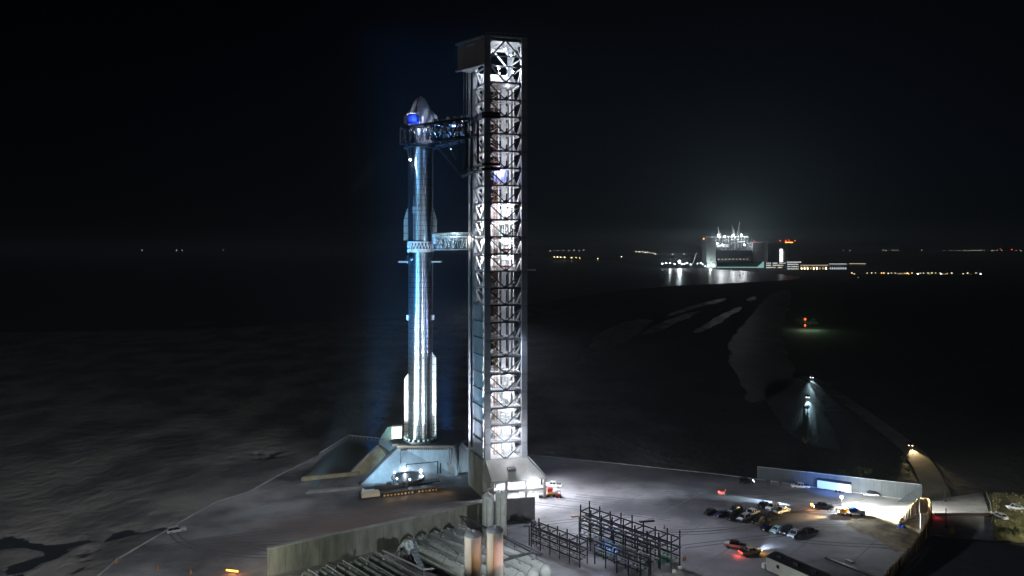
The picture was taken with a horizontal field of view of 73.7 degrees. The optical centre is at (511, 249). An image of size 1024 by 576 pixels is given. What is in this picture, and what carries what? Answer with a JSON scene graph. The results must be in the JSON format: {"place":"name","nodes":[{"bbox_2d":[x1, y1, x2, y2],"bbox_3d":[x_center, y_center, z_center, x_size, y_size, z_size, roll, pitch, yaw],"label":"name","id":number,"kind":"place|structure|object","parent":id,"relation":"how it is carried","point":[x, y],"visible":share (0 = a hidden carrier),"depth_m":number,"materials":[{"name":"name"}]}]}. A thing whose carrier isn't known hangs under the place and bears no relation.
{"place":"outdoors","nodes":[
{"label":"outdoors","id":0,"kind":"place"},
{"bbox_2d":[0,452,282,575],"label":"creek water","id":1,"kind":"structure","parent":0,"point":[53,552],"depth_m":186.94,"materials":[{"name":"grey liquid"}]},
{"bbox_2d":[0,257,800,332],"bbox_3d":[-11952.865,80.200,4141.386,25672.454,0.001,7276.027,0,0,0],"label":"bay water","id":2,"kind":"structure","parent":0,"point":[53,294],"depth_m":1484.22,"materials":[{"name":"black liquid"}]},
{"bbox_2d":[0,253,1023,575],"bbox_3d":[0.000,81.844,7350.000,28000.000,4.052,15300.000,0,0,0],"label":"ground","id":3,"kind":"structure","parent":0,"point":[104,435],"depth_m":390.08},
{"bbox_2d":[701,234,751,267],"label":"assembly building","id":4,"kind":"structure","parent":3,"relation":"on","point":[710,254],"depth_m":3000.00,"materials":[{"name":"white metal"}]},
{"bbox_2d":[713,262,763,267],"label":"long shed","id":5,"kind":"structure","parent":3,"relation":"on","point":[738,264],"depth_m":2886.86,"materials":[{"name":"teal metal"}]},
{"bbox_2d":[763,262,785,268],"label":"glass office","id":6,"kind":"structure","parent":3,"relation":"on","point":[773,265],"depth_m":2850.00,"materials":[{"name":"beige"}]},
{"bbox_2d":[783,262,800,268],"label":"corner office","id":7,"kind":"structure","parent":3,"relation":"on","point":[790,265],"depth_m":2800.00,"materials":[{"name":"white"}]},
{"bbox_2d":[800,317,817,324],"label":"shrub","id":8,"kind":"object","parent":3,"relation":"on","point":[809,321],"visible":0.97,"depth_m":727.26,"materials":[{"name":"green plant"}]},
{"bbox_2d":[799,265,827,268],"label":"warehouse","id":9,"kind":"structure","parent":3,"relation":"on","point":[813,267],"depth_m":2800.00,"materials":[{"name":"beige"}]},
{"bbox_2d":[825,264,846,268],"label":"warehouse","id":10,"kind":"structure","parent":3,"relation":"on","point":[837,266],"depth_m":2800.00,"materials":[{"name":"white"}]},
{"bbox_2d":[838,469,848,475],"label":"shrub","id":11,"kind":"object","parent":3,"relation":"on","point":[843,471],"visible":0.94,"depth_m":242.70,"materials":[{"name":"green plant"}]},
{"bbox_2d":[854,466,872,476],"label":"shrub","id":12,"kind":"object","parent":3,"relation":"on","point":[858,469],"visible":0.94,"depth_m":240.66,"materials":[{"name":"green plant"}]},
{"bbox_2d":[0,0,1023,252],"label":"sky","id":13,"kind":"structure","parent":0,"point":[127,126],"materials":[{"name":"black"}]},
{"bbox_2d":[100,435,995,575],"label":"launch pad pavement","id":14,"kind":"structure","parent":0,"point":[732,561],"depth_m":199.14,"materials":[{"name":"concrete"}]},
{"bbox_2d":[167,525,186,534],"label":"suv","id":15,"kind":"object","parent":14,"relation":"on","point":[171,530],"visible":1,"depth_m":190.01,"materials":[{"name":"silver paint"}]},
{"bbox_2d":[301,569,318,575],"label":"storage tank","id":16,"kind":"object","parent":14,"relation":"on","point":[309,573],"visible":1,"depth_m":157.94,"materials":[{"name":"metal"}]},
{"bbox_2d":[301,471,359,480],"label":"trench wall","id":17,"kind":"structure","parent":14,"relation":"on","point":[326,476],"depth_m":236.06,"materials":[{"name":"beige concrete"}]},
{"bbox_2d":[318,564,343,575],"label":"storage tank","id":18,"kind":"object","parent":14,"relation":"on","point":[325,571],"visible":0.97,"depth_m":159.06,"materials":[{"name":"metal"}]},
{"bbox_2d":[306,486,361,493],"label":"concrete curb","id":19,"kind":"structure","parent":14,"relation":"on","point":[331,490],"depth_m":223.45,"materials":[{"name":"grey concrete"}]},
{"bbox_2d":[304,439,378,478],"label":"trench water","id":20,"kind":"structure","parent":14,"relation":"on","point":[348,455],"depth_m":258.08,"materials":[{"name":"grey liquid"}]},
{"bbox_2d":[320,435,378,452],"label":"trench railing","id":21,"kind":"object","parent":14,"relation":"on","point":[345,438],"visible":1,"depth_m":282.57,"materials":[{"name":"grey metal"}]},
{"bbox_2d":[335,560,368,575],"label":"storage tank","id":22,"kind":"object","parent":14,"relation":"on","point":[344,568],"visible":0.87,"depth_m":160.21,"materials":[{"name":"metal"}]},
{"bbox_2d":[352,556,393,575],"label":"storage tank","id":23,"kind":"object","parent":14,"relation":"on","point":[364,566],"visible":0.88,"depth_m":161.26,"materials":[{"name":"metal"}]},
{"bbox_2d":[267,502,480,575],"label":"boundary wall","id":24,"kind":"structure","parent":14,"relation":"on","point":[304,553],"depth_m":177.02,"materials":[{"name":"concrete"}]},
{"bbox_2d":[368,551,419,575],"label":"storage tank","id":25,"kind":"object","parent":14,"relation":"on","point":[386,565],"visible":0.82,"depth_m":162.38,"materials":[{"name":"metal"}]},
{"bbox_2d":[361,479,443,497],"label":"platform transporter","id":26,"kind":"object","parent":14,"relation":"on","point":[372,493],"visible":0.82,"depth_m":221.60,"materials":[{"name":"metal"}]},
{"bbox_2d":[375,481,407,489],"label":"support machinery","id":27,"kind":"object","parent":26,"relation":"on","point":[388,485],"visible":0.94,"depth_m":222.33,"materials":[{"name":"metal"}]},
{"bbox_2d":[391,468,424,487],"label":"lamp platform","id":28,"kind":"structure","parent":14,"relation":"on","point":[409,476],"depth_m":230.47,"materials":[{"name":"metal"}]},
{"bbox_2d":[382,550,433,575],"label":"vapour pipe","id":29,"kind":"object","parent":14,"relation":"on","point":[406,561],"visible":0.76,"depth_m":162.46,"materials":[{"name":"metal"}]},
{"bbox_2d":[350,422,467,484],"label":"launch mount","id":30,"kind":"object","parent":14,"relation":"on","point":[444,453],"visible":0.73,"depth_m":240.83,"materials":[{"name":"metal"}]},
{"bbox_2d":[399,241,442,440],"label":"rocket booster","id":31,"kind":"object","parent":30,"relation":"on","point":[420,400],"visible":0.94,"depth_m":244.19,"materials":[{"name":"silver metal"}]},
{"bbox_2d":[404,93,436,240],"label":"rocket ship","id":32,"kind":"object","parent":31,"relation":"on","point":[420,221],"visible":0.74,"depth_m":244.34,"materials":[{"name":"silver metal"}]},
{"bbox_2d":[407,113,419,124],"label":"wrapped unit","id":33,"kind":"object","parent":32,"relation":"on","point":[412,118],"visible":0.99,"depth_m":240.80,"materials":[{"name":"blue plastic"}]},
{"bbox_2d":[402,536,485,575],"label":"storage tank","id":34,"kind":"object","parent":14,"relation":"on","point":[441,562],"visible":0.59,"depth_m":165.57,"materials":[{"name":"metal"}]},
{"bbox_2d":[396,539,427,568],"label":"frosted hose","id":35,"kind":"object","parent":34,"relation":"attached to","point":[412,548],"visible":0.95,"depth_m":170.69,"materials":[{"name":"metal"}]},
{"bbox_2d":[414,533,505,575],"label":"storage tank","id":36,"kind":"object","parent":14,"relation":"on","point":[443,549],"visible":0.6,"depth_m":170.63,"materials":[{"name":"metal"}]},
{"bbox_2d":[464,529,481,575],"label":"upright tank","id":37,"kind":"object","parent":14,"relation":"on","point":[472,552],"visible":1,"depth_m":139.51,"materials":[{"name":"metal"}]},
{"bbox_2d":[427,530,524,575],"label":"storage tank","id":38,"kind":"object","parent":14,"relation":"on","point":[508,570],"visible":0.49,"depth_m":171.91,"materials":[{"name":"metal"}]},
{"bbox_2d":[482,492,493,536],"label":"upright tank","id":39,"kind":"object","parent":14,"relation":"on","point":[487,509],"visible":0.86,"depth_m":182.44,"materials":[{"name":"metal"}]},
{"bbox_2d":[487,481,505,491],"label":"vent pipework","id":40,"kind":"object","parent":39,"relation":"on","point":[498,483],"visible":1,"depth_m":183.62,"materials":[{"name":"metal"}]},
{"bbox_2d":[440,527,538,575],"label":"storage tank","id":41,"kind":"object","parent":14,"relation":"on","point":[526,570],"visible":0.48,"depth_m":164.14,"materials":[{"name":"metal"}]},
{"bbox_2d":[486,524,502,575],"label":"upright tank","id":42,"kind":"object","parent":14,"relation":"on","point":[494,550],"visible":1,"depth_m":139.51,"materials":[{"name":"metal"}]},
{"bbox_2d":[97,437,901,575],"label":"pavement kerb","id":43,"kind":"structure","parent":14,"relation":"on","point":[106,568],"depth_m":230.83,"materials":[{"name":"concrete"}]},
{"bbox_2d":[495,490,506,544],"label":"upright tank","id":44,"kind":"object","parent":14,"relation":"on","point":[501,508],"visible":0.87,"depth_m":182.53,"materials":[{"name":"metal"}]},
{"bbox_2d":[453,524,550,575],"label":"storage tank","id":45,"kind":"object","parent":14,"relation":"on","point":[542,568],"visible":0.52,"depth_m":165.71,"materials":[{"name":"metal"}]},
{"bbox_2d":[462,515,542,561],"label":"header pipe","id":46,"kind":"object","parent":14,"relation":"on","point":[515,542],"visible":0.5,"depth_m":169.77,"materials":[{"name":"metal"}]},
{"bbox_2d":[466,446,546,499],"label":"tower base hall","id":47,"kind":"structure","parent":14,"relation":"on","point":[521,475],"depth_m":217.01,"materials":[{"name":"metal"}]},
{"bbox_2d":[455,32,535,459],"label":"service tower","id":48,"kind":"structure","parent":47,"relation":"on","point":[496,420],"depth_m":222.34,"materials":[{"name":"metal"}]},
{"bbox_2d":[400,112,499,177],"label":"lifting arms","id":49,"kind":"object","parent":48,"relation":"attached to","point":[461,134],"visible":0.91,"depth_m":230.49},
{"bbox_2d":[432,232,472,250],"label":"access arm","id":50,"kind":"object","parent":48,"relation":"attached to","point":[437,239],"visible":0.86,"depth_m":236.90},
{"bbox_2d":[481,496,534,523],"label":"end wall","id":51,"kind":"structure","parent":14,"relation":"on","point":[520,508],"depth_m":198.93,"materials":[{"name":"concrete"}]},
{"bbox_2d":[129,488,922,564],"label":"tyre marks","id":52,"kind":"object","parent":14,"relation":"on","point":[774,521],"visible":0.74,"depth_m":194.07},
{"bbox_2d":[523,520,541,545],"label":"valve station","id":53,"kind":"object","parent":14,"relation":"on","point":[534,522],"visible":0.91,"depth_m":182.29,"materials":[{"name":"metal"}]},
{"bbox_2d":[116,438,964,575],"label":"slab joints","id":54,"kind":"object","parent":14,"relation":"on","point":[535,514],"visible":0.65,"depth_m":199.87,"materials":[{"name":"grey concrete"}]},
{"bbox_2d":[547,487,554,496],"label":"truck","id":55,"kind":"object","parent":14,"relation":"on","point":[550,492],"visible":1,"depth_m":218.03,"materials":[{"name":"red paint"}]},
{"bbox_2d":[546,480,561,487],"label":"pickup","id":56,"kind":"object","parent":14,"relation":"on","point":[553,483],"visible":0.9,"depth_m":226.43,"materials":[{"name":"white metal"}]},
{"bbox_2d":[530,518,588,567],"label":"pipe rack","id":57,"kind":"object","parent":14,"relation":"on","point":[548,540],"visible":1,"depth_m":175.74,"materials":[{"name":"black metal"}]},
{"bbox_2d":[579,512,660,574],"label":"pipe rack","id":58,"kind":"object","parent":14,"relation":"on","point":[601,536],"visible":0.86,"depth_m":175.07,"materials":[{"name":"black metal"}]},
{"bbox_2d":[594,538,650,575],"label":"pipe rack","id":59,"kind":"object","parent":14,"relation":"on","point":[625,558],"visible":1,"depth_m":166.97,"materials":[{"name":"black metal"}]},
{"bbox_2d":[580,501,680,572],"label":"pipe rack","id":60,"kind":"object","parent":14,"relation":"on","point":[654,538],"visible":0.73,"depth_m":176.47,"materials":[{"name":"black metal"}]},
{"bbox_2d":[656,553,673,563],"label":"pump skid","id":61,"kind":"object","parent":14,"relation":"on","point":[662,560],"visible":0.43,"depth_m":172.40,"materials":[{"name":"green paint"}]},
{"bbox_2d":[703,508,717,515],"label":"sedan","id":62,"kind":"object","parent":14,"relation":"on","point":[708,511],"visible":1,"depth_m":203.54,"materials":[{"name":"black paint"}]},
{"bbox_2d":[714,509,729,517],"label":"sedan","id":63,"kind":"object","parent":14,"relation":"on","point":[720,513],"visible":0.88,"depth_m":202.06,"materials":[{"name":"blue paint"}]},
{"bbox_2d":[725,512,738,520],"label":"sedan","id":64,"kind":"object","parent":14,"relation":"on","point":[731,516],"visible":0.95,"depth_m":199.62,"materials":[{"name":"black paint"}]},
{"bbox_2d":[724,539,746,548],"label":"pickup","id":65,"kind":"object","parent":14,"relation":"on","point":[733,543],"visible":0.9,"depth_m":180.35,"materials":[{"name":"black metal"}]},
{"bbox_2d":[728,504,742,512],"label":"suv","id":66,"kind":"object","parent":14,"relation":"on","point":[736,508],"visible":0.88,"depth_m":205.16,"materials":[{"name":"black paint"}]},
{"bbox_2d":[736,512,750,522],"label":"suv","id":67,"kind":"object","parent":14,"relation":"on","point":[743,517],"visible":1,"depth_m":198.77,"materials":[{"name":"silver paint"}]},
{"bbox_2d":[738,477,753,483],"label":"suv","id":68,"kind":"object","parent":14,"relation":"on","point":[742,480],"visible":1,"depth_m":230.19,"materials":[{"name":"black paint"}]},
{"bbox_2d":[738,545,761,556],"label":"pickup","id":69,"kind":"object","parent":14,"relation":"on","point":[747,550],"visible":1,"depth_m":176.47,"materials":[{"name":"black metal"}]},
{"bbox_2d":[746,507,760,516],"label":"pickup","id":70,"kind":"object","parent":14,"relation":"on","point":[752,511],"visible":0.77,"depth_m":202.69,"materials":[{"name":"white paint"}]},
{"bbox_2d":[751,514,763,524],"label":"suv","id":71,"kind":"object","parent":14,"relation":"on","point":[757,519],"visible":1,"depth_m":196.88,"materials":[{"name":"black paint"}]},
{"bbox_2d":[756,501,768,508],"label":"sedan","id":72,"kind":"object","parent":14,"relation":"on","point":[762,504],"visible":0.88,"depth_m":209.00,"materials":[{"name":"black paint"}]},
{"bbox_2d":[759,522,772,531],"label":"sedan","id":73,"kind":"object","parent":14,"relation":"on","point":[765,526],"visible":0.94,"depth_m":192.30,"materials":[{"name":"blue paint"}]},
{"bbox_2d":[765,501,779,510],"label":"suv","id":74,"kind":"object","parent":14,"relation":"on","point":[771,506],"visible":0.86,"depth_m":207.05,"materials":[{"name":"white paint"}]},
{"bbox_2d":[764,511,781,520],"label":"pickup","id":75,"kind":"object","parent":14,"relation":"on","point":[770,515],"visible":0.98,"depth_m":199.56,"materials":[{"name":"black metal"}]},
{"bbox_2d":[769,525,781,533],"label":"sedan","id":76,"kind":"object","parent":14,"relation":"on","point":[775,529],"visible":0.93,"depth_m":190.44,"materials":[{"name":"green paint"}]},
{"bbox_2d":[773,505,790,514],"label":"pickup","id":77,"kind":"object","parent":14,"relation":"on","point":[780,509],"visible":0.99,"depth_m":204.36,"materials":[{"name":"white metal"}]},
{"bbox_2d":[779,524,792,535],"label":"suv","id":78,"kind":"object","parent":14,"relation":"on","point":[785,529],"visible":0.91,"depth_m":189.62,"materials":[{"name":"black paint"}]},
{"bbox_2d":[787,528,802,538],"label":"pickup","id":79,"kind":"object","parent":14,"relation":"on","point":[794,532],"visible":1,"depth_m":187.34,"materials":[{"name":"white metal"}]},
{"bbox_2d":[762,551,830,575],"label":"office trailer","id":80,"kind":"object","parent":14,"relation":"on","point":[779,564],"visible":1,"depth_m":163.64,"materials":[{"name":"white metal"}]},
{"bbox_2d":[790,482,809,489],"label":"pickup","id":81,"kind":"object","parent":14,"relation":"on","point":[800,485],"visible":1,"depth_m":225.22,"materials":[{"name":"black metal"}]},
{"bbox_2d":[802,526,818,535],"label":"suv","id":82,"kind":"object","parent":14,"relation":"on","point":[809,530],"visible":1,"depth_m":188.98,"materials":[{"name":"black paint"}]},
{"bbox_2d":[813,501,833,509],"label":"pickup","id":83,"kind":"object","parent":14,"relation":"on","point":[819,504],"visible":0.96,"depth_m":207.31,"materials":[{"name":"black metal"}]},
{"bbox_2d":[810,478,850,493],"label":"box trailer","id":84,"kind":"object","parent":14,"relation":"on","point":[836,485],"visible":1,"depth_m":222.65,"materials":[{"name":"metal"}]},
{"bbox_2d":[757,466,921,502],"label":"screen wall","id":85,"kind":"structure","parent":14,"relation":"on","point":[908,492],"depth_m":221.97,"materials":[{"name":"metal"}]},
{"bbox_2d":[825,556,874,575],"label":"steel beams","id":86,"kind":"structure","parent":14,"relation":"on","point":[847,566],"depth_m":170.10,"materials":[{"name":"grey metal"}]},
{"bbox_2d":[836,506,864,516],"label":"work truck","id":87,"kind":"object","parent":14,"relation":"on","point":[850,510],"visible":1,"depth_m":202.47,"materials":[{"name":"white paint"}]},
{"bbox_2d":[861,491,878,496],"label":"sedan","id":88,"kind":"object","parent":14,"relation":"on","point":[870,493],"visible":1,"depth_m":218.23,"materials":[{"name":"silver paint"}]},
{"bbox_2d":[882,498,931,575],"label":"sheet pile wall","id":89,"kind":"structure","parent":14,"relation":"on","point":[923,535],"depth_m":184.53,"materials":[{"name":"beige metal"}]},
{"bbox_2d":[944,508,947,527],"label":"gate post","id":90,"kind":"object","parent":14,"relation":"on","point":[945,526],"visible":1,"depth_m":194.15,"materials":[{"name":"black metal"}]},
{"bbox_2d":[935,513,992,515],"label":"road barrier","id":91,"kind":"object","parent":14,"relation":"on","point":[964,514],"visible":0.64,"depth_m":202.11,"materials":[{"name":"grey metal"}]},
{"bbox_2d":[986,491,994,540],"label":"guard rail","id":92,"kind":"object","parent":14,"relation":"on","point":[993,514],"visible":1,"depth_m":204.29,"materials":[{"name":"metal"}]},
{"bbox_2d":[577,319,652,364],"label":"tidal flat","id":93,"kind":"structure","parent":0,"point":[606,340],"depth_m":625.39,"materials":[{"name":"grey sand"}]},
{"bbox_2d":[641,311,699,334],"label":"tidal flat","id":94,"kind":"structure","parent":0,"point":[661,326],"depth_m":743.87,"materials":[{"name":"grey sand"}]},
{"bbox_2d":[667,298,725,315],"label":"tidal flat","id":95,"kind":"structure","parent":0,"point":[698,305],"depth_m":983.40,"materials":[{"name":"grey sand"}]},
{"bbox_2d":[693,307,741,332],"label":"tidal flat","id":96,"kind":"structure","parent":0,"point":[715,321],"depth_m":775.35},
{"bbox_2d":[746,242,767,261],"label":"office block","id":97,"kind":"structure","parent":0,"point":[759,251],"depth_m":3020.00,"materials":[{"name":"grey concrete"}]},
{"bbox_2d":[728,290,795,401],"bbox_3d":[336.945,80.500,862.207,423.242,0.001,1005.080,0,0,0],"label":"tidal flat","id":98,"kind":"structure","parent":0,"point":[759,361],"depth_m":539.47,"materials":[{"name":"grey sand"}]},
{"bbox_2d":[780,249,784,261],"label":"lit test stand","id":99,"kind":"object","parent":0,"point":[782,255],"visible":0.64,"depth_m":2960.00,"materials":[{"name":"white"}]},
{"bbox_2d":[764,378,840,450],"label":"tidal flat","id":100,"kind":"structure","parent":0,"point":[783,403],"depth_m":335.40,"materials":[{"name":"grey sand"}]},
{"bbox_2d":[788,400,820,460],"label":"marsh reeds","id":101,"kind":"object","parent":100,"relation":"on","point":[799,424],"visible":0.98,"depth_m":310.35,"materials":[{"name":"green plant"}]},
{"bbox_2d":[801,436,810,442],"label":"shrub","id":102,"kind":"object","parent":100,"relation":"on","point":[805,439],"visible":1,"depth_m":283.64,"materials":[{"name":"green plant"}]},
{"bbox_2d":[847,263,865,265],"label":"warehouse","id":103,"kind":"structure","parent":0,"point":[856,264],"depth_m":2800.00,"materials":[{"name":"beige"}]},
{"bbox_2d":[802,376,950,499],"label":"dirt track","id":104,"kind":"structure","parent":0,"point":[932,481],"depth_m":273.46,"materials":[{"name":"soil"}]},
{"bbox_2d":[906,440,912,446],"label":"suv","id":105,"kind":"object","parent":104,"relation":"on","point":[909,443],"visible":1,"depth_m":278.62,"materials":[{"name":"black paint"}]},
{"bbox_2d":[844,514,918,551],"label":"pavement","id":106,"kind":"structure","parent":0,"point":[883,529],"depth_m":191.91,"materials":[{"name":"grey concrete"}]},
{"bbox_2d":[899,535,1023,575],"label":"dark apron","id":107,"kind":"object","parent":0,"point":[940,556],"visible":1,"depth_m":174.85,"materials":[{"name":"black asphalt"}]},
{"bbox_2d":[985,492,1023,542],"bbox_3d":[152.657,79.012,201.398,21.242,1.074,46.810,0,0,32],"label":"grass ground","id":108,"kind":"structure","parent":0,"point":[1005,510],"depth_m":202.43,"materials":[{"name":"green plant"}]},
{"bbox_2d":[990,512,1008,519],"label":"sedan","id":109,"kind":"object","parent":108,"relation":"on","point":[1001,515],"visible":0.99,"depth_m":200.08,"materials":[{"name":"white paint"}]},
{"bbox_2d":[1005,526,1023,535],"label":"shrub","id":110,"kind":"object","parent":108,"relation":"on","point":[1018,531],"visible":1,"depth_m":188.17,"materials":[{"name":"green plant"}]},
{"bbox_2d":[1005,504,1023,510],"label":"sedan","id":111,"kind":"object","parent":108,"relation":"on","point":[1014,506],"visible":1,"depth_m":206.91,"materials":[{"name":"silver paint"}]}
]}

